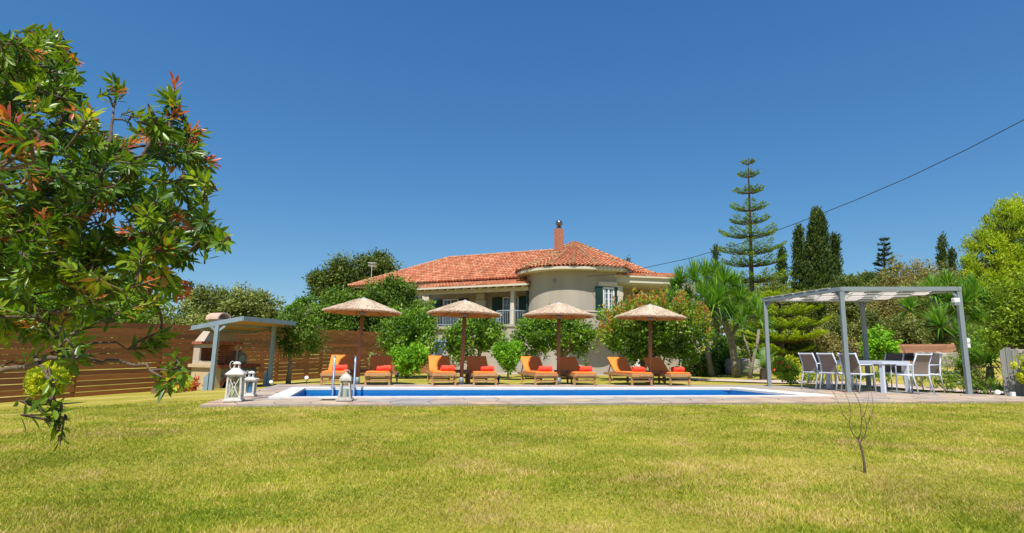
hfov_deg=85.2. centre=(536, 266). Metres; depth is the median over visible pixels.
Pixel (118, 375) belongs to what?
fence
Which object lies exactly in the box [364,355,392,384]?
sun lounger
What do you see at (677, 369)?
rolled towel
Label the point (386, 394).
pool water
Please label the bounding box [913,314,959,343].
bank shrub
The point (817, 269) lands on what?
cypress tree
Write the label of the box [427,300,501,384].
parasol
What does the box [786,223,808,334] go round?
cypress tree
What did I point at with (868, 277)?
bank shrub
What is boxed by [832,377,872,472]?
bare sapling
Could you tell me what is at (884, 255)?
dark conifer
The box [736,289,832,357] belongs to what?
layered conifer
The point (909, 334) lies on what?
bank shrub
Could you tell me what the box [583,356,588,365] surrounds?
garden weed
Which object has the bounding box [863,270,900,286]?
bank shrub
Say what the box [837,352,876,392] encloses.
dining chair
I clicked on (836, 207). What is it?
overhead cable
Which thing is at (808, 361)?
dining chair
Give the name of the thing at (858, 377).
border plant
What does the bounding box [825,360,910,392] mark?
dining table
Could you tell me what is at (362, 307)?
parasol
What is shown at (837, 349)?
bank shrub
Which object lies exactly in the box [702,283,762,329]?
bank shrub
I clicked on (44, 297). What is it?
walnut tree
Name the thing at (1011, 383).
board gate
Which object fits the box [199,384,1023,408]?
pool deck
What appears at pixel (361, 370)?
side table
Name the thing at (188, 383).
bed plant
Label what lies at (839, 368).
border plant
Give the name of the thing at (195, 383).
red succulent
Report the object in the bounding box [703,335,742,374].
bank shrub
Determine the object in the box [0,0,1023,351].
sky
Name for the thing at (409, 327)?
lemon tree
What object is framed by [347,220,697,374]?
house
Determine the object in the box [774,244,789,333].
cypress tree
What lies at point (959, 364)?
broom shrub
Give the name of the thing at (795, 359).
golden shrub
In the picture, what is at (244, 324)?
kiosk shelter
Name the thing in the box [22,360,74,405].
golden thuja
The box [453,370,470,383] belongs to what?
side table
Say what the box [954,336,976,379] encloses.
yucca
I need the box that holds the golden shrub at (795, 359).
[785,354,801,377]
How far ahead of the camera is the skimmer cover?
9.84 m
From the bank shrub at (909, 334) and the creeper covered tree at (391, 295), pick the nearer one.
the bank shrub at (909, 334)
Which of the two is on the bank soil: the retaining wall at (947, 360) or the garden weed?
the retaining wall at (947, 360)
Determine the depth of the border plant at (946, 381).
14.24 m
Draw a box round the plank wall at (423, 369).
[391,361,428,374]
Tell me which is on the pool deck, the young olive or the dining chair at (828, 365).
the dining chair at (828, 365)
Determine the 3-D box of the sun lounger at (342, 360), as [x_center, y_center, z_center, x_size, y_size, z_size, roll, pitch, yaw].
[-5.442,2.814,15.246,0.660,0.764,1.970,3,-9,-13]
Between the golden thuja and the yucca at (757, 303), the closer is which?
the golden thuja
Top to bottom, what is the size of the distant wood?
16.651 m
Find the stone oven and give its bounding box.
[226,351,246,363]
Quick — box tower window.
[603,287,613,310]
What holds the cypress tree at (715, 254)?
on the lawn at (199, 394)
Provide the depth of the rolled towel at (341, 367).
14.64 m
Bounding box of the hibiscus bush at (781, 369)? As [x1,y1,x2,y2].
[771,355,802,385]
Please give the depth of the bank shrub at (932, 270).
37.93 m
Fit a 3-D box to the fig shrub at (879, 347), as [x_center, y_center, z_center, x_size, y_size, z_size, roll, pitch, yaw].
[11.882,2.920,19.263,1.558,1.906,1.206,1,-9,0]
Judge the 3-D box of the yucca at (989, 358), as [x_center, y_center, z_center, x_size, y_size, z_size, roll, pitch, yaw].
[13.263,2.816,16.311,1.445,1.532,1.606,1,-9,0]
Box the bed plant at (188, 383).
[175,379,193,391]
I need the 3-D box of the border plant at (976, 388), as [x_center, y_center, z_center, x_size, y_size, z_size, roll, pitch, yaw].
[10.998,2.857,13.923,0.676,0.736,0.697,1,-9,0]
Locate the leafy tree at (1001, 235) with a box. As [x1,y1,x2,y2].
[955,192,1023,325]
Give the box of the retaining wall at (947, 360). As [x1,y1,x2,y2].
[913,351,970,367]
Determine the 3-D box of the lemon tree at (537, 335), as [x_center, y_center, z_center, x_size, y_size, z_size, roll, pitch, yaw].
[0.619,2.865,21.319,3.555,2.862,2.100,1,-9,0]
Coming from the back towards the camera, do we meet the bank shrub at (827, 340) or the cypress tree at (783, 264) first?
the cypress tree at (783, 264)
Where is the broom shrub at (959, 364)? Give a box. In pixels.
[951,326,996,373]
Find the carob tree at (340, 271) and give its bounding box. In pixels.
[301,247,403,329]
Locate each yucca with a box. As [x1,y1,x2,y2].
[663,256,725,376]
[687,256,755,377]
[728,288,781,378]
[888,268,997,376]
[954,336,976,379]
[971,340,1001,386]
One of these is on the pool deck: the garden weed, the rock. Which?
the rock
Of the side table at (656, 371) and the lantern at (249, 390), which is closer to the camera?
the lantern at (249, 390)
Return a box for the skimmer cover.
[319,396,337,398]
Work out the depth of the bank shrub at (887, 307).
32.45 m
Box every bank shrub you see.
[676,348,720,376]
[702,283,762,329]
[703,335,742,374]
[734,318,784,356]
[737,343,773,363]
[740,274,794,320]
[774,332,825,362]
[789,285,848,330]
[803,327,841,351]
[815,310,861,343]
[822,273,864,302]
[826,284,863,324]
[826,337,877,364]
[847,270,876,286]
[851,306,887,344]
[859,283,919,320]
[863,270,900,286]
[876,312,937,359]
[894,281,939,320]
[896,264,942,319]
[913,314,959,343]
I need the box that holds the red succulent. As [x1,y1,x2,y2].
[185,374,202,390]
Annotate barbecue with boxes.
[188,313,260,388]
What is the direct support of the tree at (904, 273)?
on the lawn at (199, 394)
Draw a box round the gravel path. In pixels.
[666,378,1003,393]
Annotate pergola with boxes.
[762,286,972,393]
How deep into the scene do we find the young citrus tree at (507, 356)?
18.97 m
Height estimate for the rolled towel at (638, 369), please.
0.160 m
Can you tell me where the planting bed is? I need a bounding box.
[151,386,195,392]
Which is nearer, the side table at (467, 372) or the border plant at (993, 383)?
the border plant at (993, 383)
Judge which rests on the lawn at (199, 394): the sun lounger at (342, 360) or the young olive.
the young olive
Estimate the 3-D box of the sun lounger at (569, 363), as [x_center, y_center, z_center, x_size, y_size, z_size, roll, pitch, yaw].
[1.084,3.031,16.270,0.660,0.764,1.970,3,-9,-15]
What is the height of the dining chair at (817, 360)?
0.943 m
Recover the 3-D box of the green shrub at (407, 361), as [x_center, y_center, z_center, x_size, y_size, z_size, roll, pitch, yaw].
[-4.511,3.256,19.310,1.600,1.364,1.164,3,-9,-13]
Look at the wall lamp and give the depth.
13.15 m
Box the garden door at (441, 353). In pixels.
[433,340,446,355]
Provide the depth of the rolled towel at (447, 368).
15.05 m
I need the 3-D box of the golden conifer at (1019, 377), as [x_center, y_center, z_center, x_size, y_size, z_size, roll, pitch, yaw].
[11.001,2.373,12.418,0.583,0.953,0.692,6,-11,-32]
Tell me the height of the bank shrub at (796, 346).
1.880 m
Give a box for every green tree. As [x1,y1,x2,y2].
[275,294,326,369]
[917,276,989,324]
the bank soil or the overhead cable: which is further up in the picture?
the overhead cable
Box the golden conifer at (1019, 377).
[1010,353,1023,383]
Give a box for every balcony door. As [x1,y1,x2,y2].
[442,299,458,325]
[502,297,518,323]
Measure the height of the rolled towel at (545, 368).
0.160 m
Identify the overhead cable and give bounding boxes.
[594,119,1023,275]
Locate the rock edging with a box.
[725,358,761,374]
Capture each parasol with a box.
[323,297,401,383]
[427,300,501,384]
[523,302,594,384]
[614,304,686,384]
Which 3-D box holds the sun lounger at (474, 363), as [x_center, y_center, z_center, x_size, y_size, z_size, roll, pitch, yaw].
[-1.631,2.941,15.844,0.660,0.764,1.970,3,-9,-15]
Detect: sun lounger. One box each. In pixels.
[320,355,352,384]
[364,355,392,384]
[426,356,456,384]
[464,356,497,384]
[518,356,557,384]
[560,357,596,384]
[604,357,652,384]
[643,357,691,384]
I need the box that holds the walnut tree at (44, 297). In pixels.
[0,271,170,358]
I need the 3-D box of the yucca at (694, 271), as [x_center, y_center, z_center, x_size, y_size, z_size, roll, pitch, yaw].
[6.859,2.055,23.521,3.302,5.285,2.882,1,-9,0]
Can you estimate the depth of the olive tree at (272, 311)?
39.87 m
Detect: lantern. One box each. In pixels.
[222,361,246,401]
[244,371,259,396]
[335,369,353,401]
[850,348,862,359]
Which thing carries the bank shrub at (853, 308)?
on the lawn at (199, 394)
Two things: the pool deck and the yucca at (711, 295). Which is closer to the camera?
the pool deck
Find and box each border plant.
[800,370,815,383]
[813,373,825,384]
[833,363,843,380]
[843,368,865,383]
[871,370,890,383]
[910,376,932,385]
[921,369,944,387]
[933,374,962,392]
[941,352,960,382]
[944,370,977,393]
[958,366,990,393]
[975,370,998,385]
[977,377,1002,394]
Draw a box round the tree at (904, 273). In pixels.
[876,253,959,317]
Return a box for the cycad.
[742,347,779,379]
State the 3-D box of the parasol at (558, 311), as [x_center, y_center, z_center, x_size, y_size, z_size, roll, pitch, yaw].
[0.618,2.156,15.771,2.093,2.330,2.094,7,-11,-36]
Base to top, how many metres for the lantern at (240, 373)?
0.681 m
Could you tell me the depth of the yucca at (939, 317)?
19.54 m
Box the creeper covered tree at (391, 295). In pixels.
[302,270,439,366]
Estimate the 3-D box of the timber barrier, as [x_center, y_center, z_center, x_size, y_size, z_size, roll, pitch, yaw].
[17.508,3.778,24.967,2.902,0.610,0.085,0,-9,4]
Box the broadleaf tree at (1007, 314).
[973,266,1023,354]
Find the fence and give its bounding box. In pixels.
[0,321,388,402]
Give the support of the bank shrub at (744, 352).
on the lawn at (199, 394)
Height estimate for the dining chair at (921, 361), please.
0.943 m
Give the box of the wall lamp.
[951,298,960,305]
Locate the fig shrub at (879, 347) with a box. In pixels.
[856,323,902,369]
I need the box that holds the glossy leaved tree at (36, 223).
[0,22,235,452]
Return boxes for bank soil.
[771,353,996,366]
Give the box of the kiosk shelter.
[191,316,296,390]
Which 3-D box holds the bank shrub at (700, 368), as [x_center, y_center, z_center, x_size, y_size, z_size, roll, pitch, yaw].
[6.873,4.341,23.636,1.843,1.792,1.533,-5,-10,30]
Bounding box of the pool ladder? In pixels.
[331,356,356,395]
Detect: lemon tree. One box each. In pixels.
[375,303,442,366]
[440,307,510,376]
[509,304,598,377]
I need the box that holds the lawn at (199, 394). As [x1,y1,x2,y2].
[0,343,1023,532]
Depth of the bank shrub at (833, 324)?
29.45 m
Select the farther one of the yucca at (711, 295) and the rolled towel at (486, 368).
the yucca at (711, 295)
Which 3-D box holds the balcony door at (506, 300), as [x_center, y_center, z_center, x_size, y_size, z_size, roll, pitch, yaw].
[-1.885,3.251,39.706,1.268,2.170,0.084,-3,-10,23]
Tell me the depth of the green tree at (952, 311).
26.86 m
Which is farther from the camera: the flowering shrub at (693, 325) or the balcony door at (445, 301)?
the balcony door at (445, 301)
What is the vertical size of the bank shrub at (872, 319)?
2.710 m
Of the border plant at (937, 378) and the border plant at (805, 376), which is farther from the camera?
the border plant at (805, 376)
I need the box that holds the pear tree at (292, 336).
[263,302,331,383]
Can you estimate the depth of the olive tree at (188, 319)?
33.48 m
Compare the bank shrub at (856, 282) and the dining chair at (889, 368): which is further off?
the bank shrub at (856, 282)
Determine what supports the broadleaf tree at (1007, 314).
on the lawn at (199, 394)
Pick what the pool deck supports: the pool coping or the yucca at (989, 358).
the pool coping
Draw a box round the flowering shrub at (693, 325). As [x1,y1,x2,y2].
[592,284,715,379]
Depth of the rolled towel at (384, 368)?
14.75 m
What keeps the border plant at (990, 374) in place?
on the lawn at (199, 394)
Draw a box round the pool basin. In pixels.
[296,390,776,395]
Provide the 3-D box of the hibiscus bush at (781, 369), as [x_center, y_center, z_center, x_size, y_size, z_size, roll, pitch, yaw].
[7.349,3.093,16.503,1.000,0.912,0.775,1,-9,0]
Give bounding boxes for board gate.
[999,348,1023,395]
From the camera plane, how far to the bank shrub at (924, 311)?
34.46 m
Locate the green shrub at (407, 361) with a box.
[386,341,429,378]
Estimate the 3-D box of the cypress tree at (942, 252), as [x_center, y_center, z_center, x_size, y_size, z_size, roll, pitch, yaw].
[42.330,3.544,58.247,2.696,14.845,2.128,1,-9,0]
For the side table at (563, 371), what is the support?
on the lawn at (199, 394)
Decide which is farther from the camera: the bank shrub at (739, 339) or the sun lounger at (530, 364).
the bank shrub at (739, 339)
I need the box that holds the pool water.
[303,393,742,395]
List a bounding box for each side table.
[351,369,368,383]
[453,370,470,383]
[554,370,572,383]
[646,370,665,383]
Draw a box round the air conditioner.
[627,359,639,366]
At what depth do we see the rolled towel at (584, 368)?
15.59 m
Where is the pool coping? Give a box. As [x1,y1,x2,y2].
[268,387,833,398]
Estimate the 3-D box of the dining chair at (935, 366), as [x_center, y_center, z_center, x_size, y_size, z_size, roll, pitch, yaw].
[9.678,2.638,13.840,0.598,0.943,0.534,4,-10,-24]
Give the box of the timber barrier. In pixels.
[898,344,955,352]
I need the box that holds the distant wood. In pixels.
[0,264,1023,365]
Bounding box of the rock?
[994,390,1000,394]
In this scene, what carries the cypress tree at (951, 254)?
on the lawn at (199, 394)
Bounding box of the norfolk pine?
[717,157,793,327]
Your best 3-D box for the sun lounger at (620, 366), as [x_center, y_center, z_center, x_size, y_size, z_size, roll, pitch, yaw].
[2.677,3.083,16.513,0.660,0.764,1.970,3,-9,-17]
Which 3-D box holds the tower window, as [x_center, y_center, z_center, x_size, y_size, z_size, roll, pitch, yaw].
[4.470,2.058,34.867,0.760,1.500,0.150,3,-9,-15]
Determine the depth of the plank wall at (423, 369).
28.29 m
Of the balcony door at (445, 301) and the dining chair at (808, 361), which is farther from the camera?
the balcony door at (445, 301)
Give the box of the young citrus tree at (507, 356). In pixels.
[491,336,524,379]
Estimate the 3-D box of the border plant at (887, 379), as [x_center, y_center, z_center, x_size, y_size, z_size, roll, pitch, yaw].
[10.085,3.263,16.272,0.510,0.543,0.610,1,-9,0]
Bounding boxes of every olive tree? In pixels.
[115,302,209,362]
[180,280,270,321]
[238,288,285,363]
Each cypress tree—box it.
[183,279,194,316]
[709,242,721,344]
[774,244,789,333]
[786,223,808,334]
[795,205,836,335]
[829,231,846,284]
[933,232,951,326]
[947,246,958,327]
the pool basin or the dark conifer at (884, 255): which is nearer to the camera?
the pool basin
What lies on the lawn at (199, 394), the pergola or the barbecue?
the barbecue
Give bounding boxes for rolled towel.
[332,365,347,370]
[376,365,391,370]
[440,365,454,370]
[480,365,493,370]
[538,366,552,370]
[578,366,592,371]
[632,366,645,371]
[671,366,684,371]
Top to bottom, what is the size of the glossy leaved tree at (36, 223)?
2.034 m
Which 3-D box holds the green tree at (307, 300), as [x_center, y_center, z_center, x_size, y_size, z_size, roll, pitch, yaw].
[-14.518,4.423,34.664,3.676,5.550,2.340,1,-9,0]
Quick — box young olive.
[444,345,458,376]
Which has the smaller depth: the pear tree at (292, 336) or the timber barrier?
the pear tree at (292, 336)
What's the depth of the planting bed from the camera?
15.82 m
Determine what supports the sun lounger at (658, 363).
on the pool deck
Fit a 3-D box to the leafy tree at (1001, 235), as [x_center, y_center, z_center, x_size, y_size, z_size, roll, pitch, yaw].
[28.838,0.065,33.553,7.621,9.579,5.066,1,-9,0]
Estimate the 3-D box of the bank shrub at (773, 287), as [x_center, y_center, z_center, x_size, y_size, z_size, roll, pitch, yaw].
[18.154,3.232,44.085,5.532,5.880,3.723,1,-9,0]
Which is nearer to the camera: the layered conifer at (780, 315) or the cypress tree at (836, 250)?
the layered conifer at (780, 315)
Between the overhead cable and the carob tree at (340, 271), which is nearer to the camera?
the overhead cable
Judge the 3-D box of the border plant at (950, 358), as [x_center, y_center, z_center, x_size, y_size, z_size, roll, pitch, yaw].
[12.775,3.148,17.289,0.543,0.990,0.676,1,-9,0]
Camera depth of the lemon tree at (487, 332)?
20.03 m
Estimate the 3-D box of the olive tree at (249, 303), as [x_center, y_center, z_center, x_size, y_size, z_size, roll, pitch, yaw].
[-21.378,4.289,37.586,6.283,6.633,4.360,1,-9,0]
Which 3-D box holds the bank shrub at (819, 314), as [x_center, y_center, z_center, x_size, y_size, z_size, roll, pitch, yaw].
[19.348,3.243,37.993,4.339,3.999,2.962,1,-9,0]
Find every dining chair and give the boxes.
[798,352,832,388]
[807,353,837,387]
[816,352,853,390]
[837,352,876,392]
[872,353,904,390]
[895,353,935,394]
[909,353,944,392]
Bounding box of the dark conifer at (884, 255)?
[868,237,901,322]
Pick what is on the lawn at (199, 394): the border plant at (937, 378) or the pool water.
the border plant at (937, 378)
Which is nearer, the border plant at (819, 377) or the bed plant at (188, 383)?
the bed plant at (188, 383)
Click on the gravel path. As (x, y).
(878, 385)
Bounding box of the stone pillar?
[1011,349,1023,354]
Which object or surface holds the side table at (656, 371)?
on the lawn at (199, 394)
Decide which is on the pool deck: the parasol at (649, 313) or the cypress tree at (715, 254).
the parasol at (649, 313)
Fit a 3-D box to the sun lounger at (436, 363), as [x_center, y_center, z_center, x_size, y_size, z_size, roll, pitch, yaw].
[-2.709,2.904,15.671,0.660,0.764,1.970,3,-9,-15]
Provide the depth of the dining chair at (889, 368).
14.60 m
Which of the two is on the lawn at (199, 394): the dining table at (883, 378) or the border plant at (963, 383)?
the border plant at (963, 383)
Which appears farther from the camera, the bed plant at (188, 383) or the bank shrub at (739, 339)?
the bank shrub at (739, 339)
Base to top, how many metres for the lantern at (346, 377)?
0.546 m
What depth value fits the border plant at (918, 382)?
15.93 m
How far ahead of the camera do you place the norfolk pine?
34.16 m

